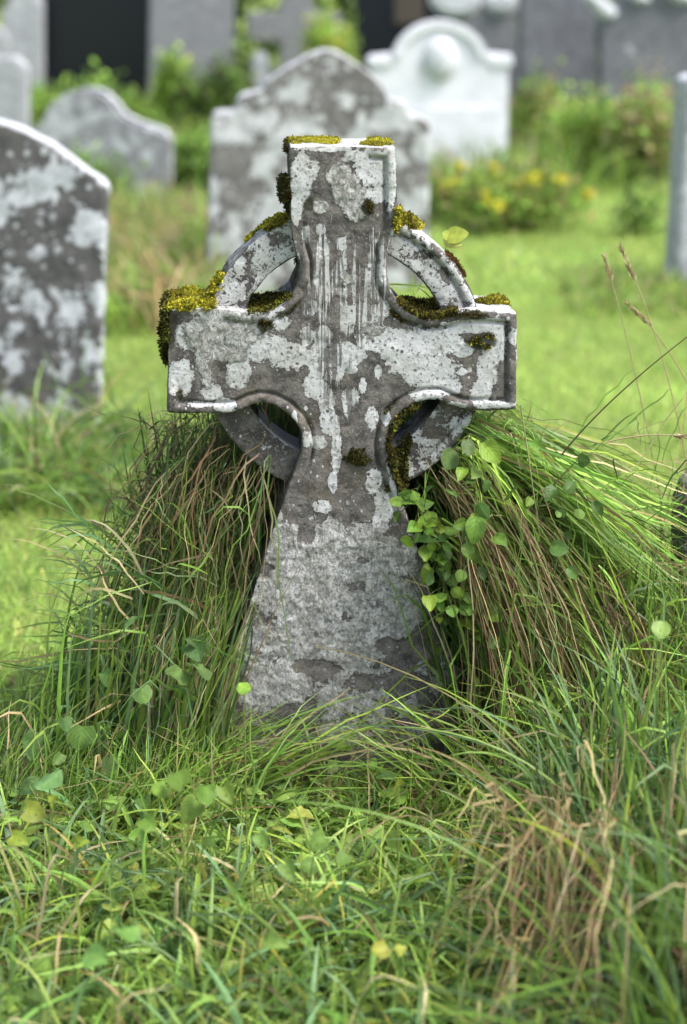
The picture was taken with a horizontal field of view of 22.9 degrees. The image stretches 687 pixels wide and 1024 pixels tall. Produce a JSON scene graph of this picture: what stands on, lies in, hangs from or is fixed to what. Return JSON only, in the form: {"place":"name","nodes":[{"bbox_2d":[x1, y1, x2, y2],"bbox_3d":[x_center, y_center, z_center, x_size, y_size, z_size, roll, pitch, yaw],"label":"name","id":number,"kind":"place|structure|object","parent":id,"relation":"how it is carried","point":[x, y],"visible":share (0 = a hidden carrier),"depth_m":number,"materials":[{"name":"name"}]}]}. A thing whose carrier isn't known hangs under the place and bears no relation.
{"place":"outdoors","nodes":[
{"label":"outdoors","id":0,"kind":"place"},
{"bbox_2d":[0,644,685,1023],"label":"meadow grass","id":1,"kind":"structure","parent":0,"point":[68,940],"depth_m":2.67,"materials":[{"name":"green plant"}]},
{"bbox_2d":[0,0,686,1023],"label":"ground","id":2,"kind":"structure","parent":0,"point":[640,250],"depth_m":6.49,"materials":[{"name":"green plant"}]},
{"bbox_2d":[0,56,29,127],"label":"headstone","id":3,"kind":"object","parent":2,"relation":"on","point":[15,89],"visible":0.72,"depth_m":11.29,"materials":[{"name":"grey stone"}]},
{"bbox_2d":[19,768,62,853],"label":"broadleaf weed","id":4,"kind":"object","parent":2,"relation":"on","point":[32,784],"visible":0.78,"depth_m":2.78,"materials":[{"name":"green plant"}]},
{"bbox_2d":[30,77,60,128],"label":"shrub","id":5,"kind":"object","parent":2,"relation":"on","point":[39,108],"visible":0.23,"depth_m":13.63,"materials":[{"name":"green plant"}]},
{"bbox_2d":[6,795,90,935],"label":"broadleaf weed","id":6,"kind":"object","parent":2,"relation":"on","point":[34,812],"visible":0.91,"depth_m":2.63,"materials":[{"name":"green plant"}]},
{"bbox_2d":[0,118,110,428],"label":"headstone","id":7,"kind":"object","parent":2,"relation":"on","point":[54,214],"visible":0.81,"depth_m":5.59,"materials":[{"name":"stone"}]},
{"bbox_2d":[14,616,151,777],"bbox_3d":[-0.522,0.359,3.075,0.199,0.434,0.454,-11,21,-29],"label":"broadleaf weed","id":8,"kind":"object","parent":2,"relation":"on","point":[142,695],"visible":0.78,"depth_m":3.02,"materials":[{"name":"green plant"}]},
{"bbox_2d":[42,0,148,101],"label":"headstone","id":9,"kind":"object","parent":2,"relation":"on","point":[111,37],"visible":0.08,"depth_m":17.36,"materials":[{"name":"black stone"}]},
{"bbox_2d":[0,326,197,519],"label":"grass tussock","id":10,"kind":"object","parent":2,"relation":"on","point":[47,465],"depth_m":5.07,"materials":[{"name":"green plant"}]},
{"bbox_2d":[38,57,163,125],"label":"shrub","id":11,"kind":"object","parent":2,"relation":"on","point":[131,106],"visible":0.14,"depth_m":14.19,"materials":[{"name":"green plant"}]},
{"bbox_2d":[32,87,172,204],"bbox_3d":[-1.576,-2.311,10.889,0.965,0.801,0.140,1,18,4],"label":"headstone","id":12,"kind":"object","parent":2,"relation":"on","point":[90,116],"visible":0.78,"depth_m":10.79,"materials":[{"name":"grey stone"}]},
{"bbox_2d":[66,137,147,205],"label":"shrub","id":13,"kind":"object","parent":2,"relation":"on","point":[108,174],"visible":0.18,"depth_m":10.15,"materials":[{"name":"green plant"}]},
{"bbox_2d":[81,924,141,1023],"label":"broadleaf weed","id":14,"kind":"object","parent":2,"relation":"on","point":[95,954],"visible":0.96,"depth_m":2.33,"materials":[{"name":"green plant"}]},
{"bbox_2d":[109,211,139,232],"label":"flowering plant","id":15,"kind":"object","parent":2,"relation":"on","point":[127,217],"visible":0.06,"depth_m":9.31,"materials":[{"name":"green plant"}]},
{"bbox_2d":[0,403,307,843],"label":"grass tussock","id":16,"kind":"object","parent":2,"relation":"on","point":[174,600],"depth_m":3.11,"materials":[{"name":"green plant"}]},
{"bbox_2d":[98,167,233,337],"bbox_3d":[-1.140,-1.407,8.595,1.928,0.388,3.863,0,18,0],"label":"grass tussock","id":17,"kind":"object","parent":2,"relation":"on","point":[156,250],"depth_m":8.04,"materials":[{"name":"green plant"}]},
{"bbox_2d":[146,42,194,128],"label":"shrub","id":18,"kind":"object","parent":2,"relation":"on","point":[167,83],"visible":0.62,"depth_m":15.06,"materials":[{"name":"green plant"}]},
{"bbox_2d":[144,635,212,707],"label":"broadleaf weed","id":19,"kind":"object","parent":2,"relation":"on","point":[193,650],"visible":0.6,"depth_m":3.01,"materials":[{"name":"green plant"}]},
{"bbox_2d":[136,768,233,919],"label":"broadleaf weed","id":20,"kind":"object","parent":2,"relation":"on","point":[191,807],"visible":0.89,"depth_m":2.63,"materials":[{"name":"green plant"}]},
{"bbox_2d":[165,121,209,196],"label":"shrub","id":21,"kind":"object","parent":2,"relation":"on","point":[194,160],"visible":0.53,"depth_m":11.37,"materials":[{"name":"green plant"}]},
{"bbox_2d":[147,0,233,108],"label":"headstone","id":22,"kind":"object","parent":2,"relation":"on","point":[202,30],"visible":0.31,"depth_m":16.56,"materials":[{"name":"grey stone"}]},
{"bbox_2d":[170,50,262,133],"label":"shrub","id":23,"kind":"object","parent":2,"relation":"on","point":[212,96],"visible":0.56,"depth_m":14.44,"materials":[{"name":"green plant"}]},
{"bbox_2d":[236,682,251,890],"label":"broadleaf weed","id":24,"kind":"object","parent":2,"relation":"on","point":[243,688],"visible":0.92,"depth_m":2.70,"materials":[{"name":"green plant"}]},
{"bbox_2d":[201,837,289,1016],"bbox_3d":[-0.136,0.617,2.396,0.123,0.360,0.037,5,19,14],"label":"broadleaf weed","id":25,"kind":"object","parent":2,"relation":"on","point":[272,940],"visible":0.98,"depth_m":2.38,"materials":[{"name":"green plant"}]},
{"bbox_2d":[246,0,341,77],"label":"stone cross","id":26,"kind":"object","parent":2,"relation":"on","point":[284,24],"visible":0.44,"depth_m":19.14,"materials":[{"name":"grey stone"}]},
{"bbox_2d":[252,830,351,948],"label":"broadleaf weed","id":27,"kind":"object","parent":2,"relation":"on","point":[317,842],"visible":0.85,"depth_m":2.52,"materials":[{"name":"green plant"}]},
{"bbox_2d":[0,0,616,77],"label":"hedge","id":28,"kind":"object","parent":2,"relation":"on","point":[268,50],"visible":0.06,"depth_m":22.84,"materials":[{"name":"green plant"}]},
{"bbox_2d":[206,48,429,292],"bbox_3d":[-0.129,-1.563,7.972,1.068,1.187,0.139,-2,18,-5],"label":"headstone","id":29,"kind":"object","parent":2,"relation":"on","point":[326,92],"visible":0.52,"depth_m":7.85,"materials":[{"name":"stone"}]},
{"bbox_2d":[294,0,362,63],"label":"shrub","id":30,"kind":"object","parent":2,"relation":"on","point":[323,34],"visible":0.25,"depth_m":16.76,"materials":[{"name":"green plant"}]},
{"bbox_2d":[156,134,516,787],"bbox_3d":[-0.015,-0.034,3.143,0.646,1.302,0.189,-1,18,-4],"label":"celtic cross","id":31,"kind":"object","parent":2,"relation":"on","point":[341,352],"visible":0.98,"depth_m":3.02,"materials":[{"name":"stone"}]},
{"bbox_2d":[442,226,468,250],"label":"leaf","id":32,"kind":"object","parent":31,"relation":"on","point":[454,236],"visible":0.97,"depth_m":2.99,"materials":[{"name":"green plant"}]},
{"bbox_2d":[97,275,586,669],"bbox_3d":[-0.020,-0.006,3.368,0.986,0.967,0.540,0,18,0],"label":"grass tussock","id":33,"kind":"object","parent":2,"relation":"on","point":[283,418],"depth_m":3.24,"materials":[{"name":"green plant"}]},
{"bbox_2d":[390,485,472,660],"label":"climbing vine","id":34,"kind":"object","parent":33,"relation":"attached to","point":[428,521],"visible":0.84,"depth_m":3.04,"materials":[{"name":"green plant"}]},
{"bbox_2d":[0,737,684,1023],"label":"ground cover","id":35,"kind":"object","parent":2,"relation":"on","point":[31,997],"visible":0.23,"depth_m":2.77,"materials":[{"name":"green plant"}]},
{"bbox_2d":[372,940,405,1023],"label":"broadleaf weed","id":36,"kind":"object","parent":2,"relation":"on","point":[380,949],"visible":1,"depth_m":2.35,"materials":[{"name":"plant"}]},
{"bbox_2d":[113,592,686,1023],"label":"grass tussock","id":37,"kind":"object","parent":2,"relation":"on","point":[669,1000],"depth_m":2.51,"materials":[{"name":"green plant"}]},
{"bbox_2d":[355,0,459,72],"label":"headstone","id":38,"kind":"object","parent":2,"relation":"on","point":[382,26],"visible":0.41,"depth_m":17.87,"materials":[{"name":"black stone"}]},
{"bbox_2d":[393,779,429,913],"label":"broadleaf weed","id":39,"kind":"object","parent":2,"relation":"on","point":[400,782],"visible":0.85,"depth_m":2.65,"materials":[{"name":"green plant"}]},
{"bbox_2d":[367,20,512,177],"bbox_3d":[0.683,-2.910,12.134,1.030,1.170,0.220,0,18,0],"label":"headstone","id":40,"kind":"object","parent":2,"relation":"on","point":[447,80],"visible":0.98,"depth_m":12.05,"materials":[{"name":"white stone"}]},
{"bbox_2d":[428,165,475,222],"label":"flowering plant","id":41,"kind":"object","parent":2,"relation":"on","point":[435,184],"visible":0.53,"depth_m":10.24,"materials":[{"name":"green plant"}]},
{"bbox_2d":[323,367,686,798],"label":"grass tussock","id":42,"kind":"object","parent":2,"relation":"on","point":[589,600],"depth_m":3.11,"materials":[{"name":"green plant"}]},
{"bbox_2d":[419,410,517,699],"bbox_3d":[0.231,0.089,3.033,0.147,0.555,0.130,-12,22,-33],"label":"climbing vine","id":43,"kind":"object","parent":42,"relation":"attached to","point":[473,527],"visible":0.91,"depth_m":2.99,"materials":[{"name":"green plant"}]},
{"bbox_2d":[520,405,539,536],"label":"grass stalk","id":44,"kind":"object","parent":42,"relation":"attached to","point":[529,463],"depth_m":2.98,"materials":[{"name":"green plant"}]},
{"bbox_2d":[487,439,615,648],"bbox_3d":[0.373,0.056,3.039,0.227,0.385,0.096,0,18,0],"label":"climbing vine","id":45,"kind":"object","parent":42,"relation":"attached to","point":[558,547],"visible":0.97,"depth_m":3.02,"materials":[{"name":"green plant"}]},
{"bbox_2d":[582,500,648,674],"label":"grass stalk","id":46,"kind":"object","parent":42,"relation":"attached to","point":[620,593],"depth_m":2.89,"materials":[{"name":"green plant"}]},
{"bbox_2d":[561,337,686,454],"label":"grass stalk","id":47,"kind":"object","parent":42,"relation":"attached to","point":[572,441],"depth_m":3.04,"materials":[{"name":"green plant"}]},
{"bbox_2d":[601,253,666,525],"bbox_3d":[0.583,-0.249,3.395,0.015,0.514,0.245,-11,21,-30],"label":"grass stalk","id":48,"kind":"object","parent":42,"relation":"attached to","point":[608,270],"depth_m":3.39,"materials":[{"name":"plant"}]},
{"bbox_2d":[605,433,686,443],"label":"grass stalk","id":49,"kind":"object","parent":42,"relation":"on","point":[678,436],"depth_m":3.00,"materials":[{"name":"plant"}]},
{"bbox_2d":[616,243,686,465],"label":"grass stalk","id":50,"kind":"object","parent":42,"relation":"attached to","point":[628,266],"depth_m":3.26,"materials":[{"name":"plant"}]},
{"bbox_2d":[623,299,686,382],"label":"grass stalk","id":51,"kind":"object","parent":42,"relation":"attached to","point":[641,317],"depth_m":3.35,"materials":[{"name":"plant"}]},
{"bbox_2d":[432,148,609,236],"bbox_3d":[1.028,-1.823,9.800,1.011,0.514,0.591,0,18,0],"label":"flowering plant","id":52,"kind":"object","parent":2,"relation":"on","point":[481,200],"visible":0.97,"depth_m":9.75,"materials":[{"name":"green plant"}]},
{"bbox_2d":[507,58,579,157],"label":"shrub","id":53,"kind":"object","parent":2,"relation":"on","point":[520,117],"visible":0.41,"depth_m":12.76,"materials":[{"name":"green plant"}]},
{"bbox_2d":[516,0,595,110],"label":"headstone","id":54,"kind":"object","parent":2,"relation":"on","point":[551,31],"visible":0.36,"depth_m":14.86,"materials":[{"name":"grey stone"}]},
{"bbox_2d":[426,696,686,1023],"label":"grass tussock","id":55,"kind":"object","parent":2,"relation":"on","point":[529,937],"depth_m":2.45,"materials":[{"name":"brown plant"}]},
{"bbox_2d":[521,83,646,178],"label":"shrub","id":56,"kind":"object","parent":2,"relation":"on","point":[575,119],"visible":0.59,"depth_m":12.20,"materials":[{"name":"green plant"}]},
{"bbox_2d":[542,261,686,318],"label":"grass tussock","id":57,"kind":"object","parent":2,"relation":"on","point":[650,294],"depth_m":7.68,"materials":[{"name":"green plant"}]},
{"bbox_2d":[585,0,686,120],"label":"headstone","id":58,"kind":"object","parent":2,"relation":"on","point":[631,34],"visible":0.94,"depth_m":14.08,"materials":[{"name":"grey stone"}]},
{"bbox_2d":[607,177,667,237],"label":"shrub","id":59,"kind":"object","parent":2,"relation":"on","point":[642,219],"visible":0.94,"depth_m":9.52,"materials":[{"name":"green plant"}]},
{"bbox_2d":[600,45,679,183],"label":"shrub","id":60,"kind":"object","parent":2,"relation":"on","point":[649,113],"visible":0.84,"depth_m":11.81,"materials":[{"name":"green plant"}]},
{"bbox_2d":[651,620,670,868],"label":"broadleaf weed","id":61,"kind":"object","parent":2,"relation":"on","point":[661,630],"visible":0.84,"depth_m":2.56,"materials":[{"name":"green plant"}]},
{"bbox_2d":[664,74,686,285],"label":"headstone","id":62,"kind":"object","parent":2,"relation":"on","point":[676,241],"visible":0.86,"depth_m":8.02,"materials":[{"name":"grey stone"}]},
{"bbox_2d":[30,76,671,194],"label":"rough grass","id":63,"kind":"structure","parent":0,"point":[598,170],"depth_m":11.81,"materials":[{"name":"green plant"}]},
{"bbox_2d":[0,26,8,55],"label":"headstone","id":64,"kind":"object","parent":63,"relation":"on","point":[4,45],"visible":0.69,"depth_m":16.23,"materials":[{"name":"grey stone"}]},
{"bbox_2d":[2,0,43,90],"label":"headstone","id":65,"kind":"object","parent":63,"relation":"on","point":[23,23],"visible":0.68,"depth_m":16.95,"materials":[{"name":"grey stone"}]},
{"bbox_2d":[252,51,267,88],"bbox_3d":[-0.743,-3.861,15.096,0.153,0.463,0.100,0,18,0],"label":"stone post","id":66,"kind":"object","parent":63,"relation":"on","point":[259,61],"visible":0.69,"depth_m":15.03,"materials":[{"name":"white stone"}]},
{"bbox_2d":[430,0,517,104],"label":"headstone","id":67,"kind":"object","parent":63,"relation":"on","point":[491,25],"visible":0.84,"depth_m":15.38,"materials":[{"name":"grey stone"}]},
{"bbox_2d":[670,471,686,620],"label":"headstone","id":68,"kind":"object","parent":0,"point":[682,540],"visible":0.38,"depth_m":3.25,"materials":[{"name":"stone"}]}
]}

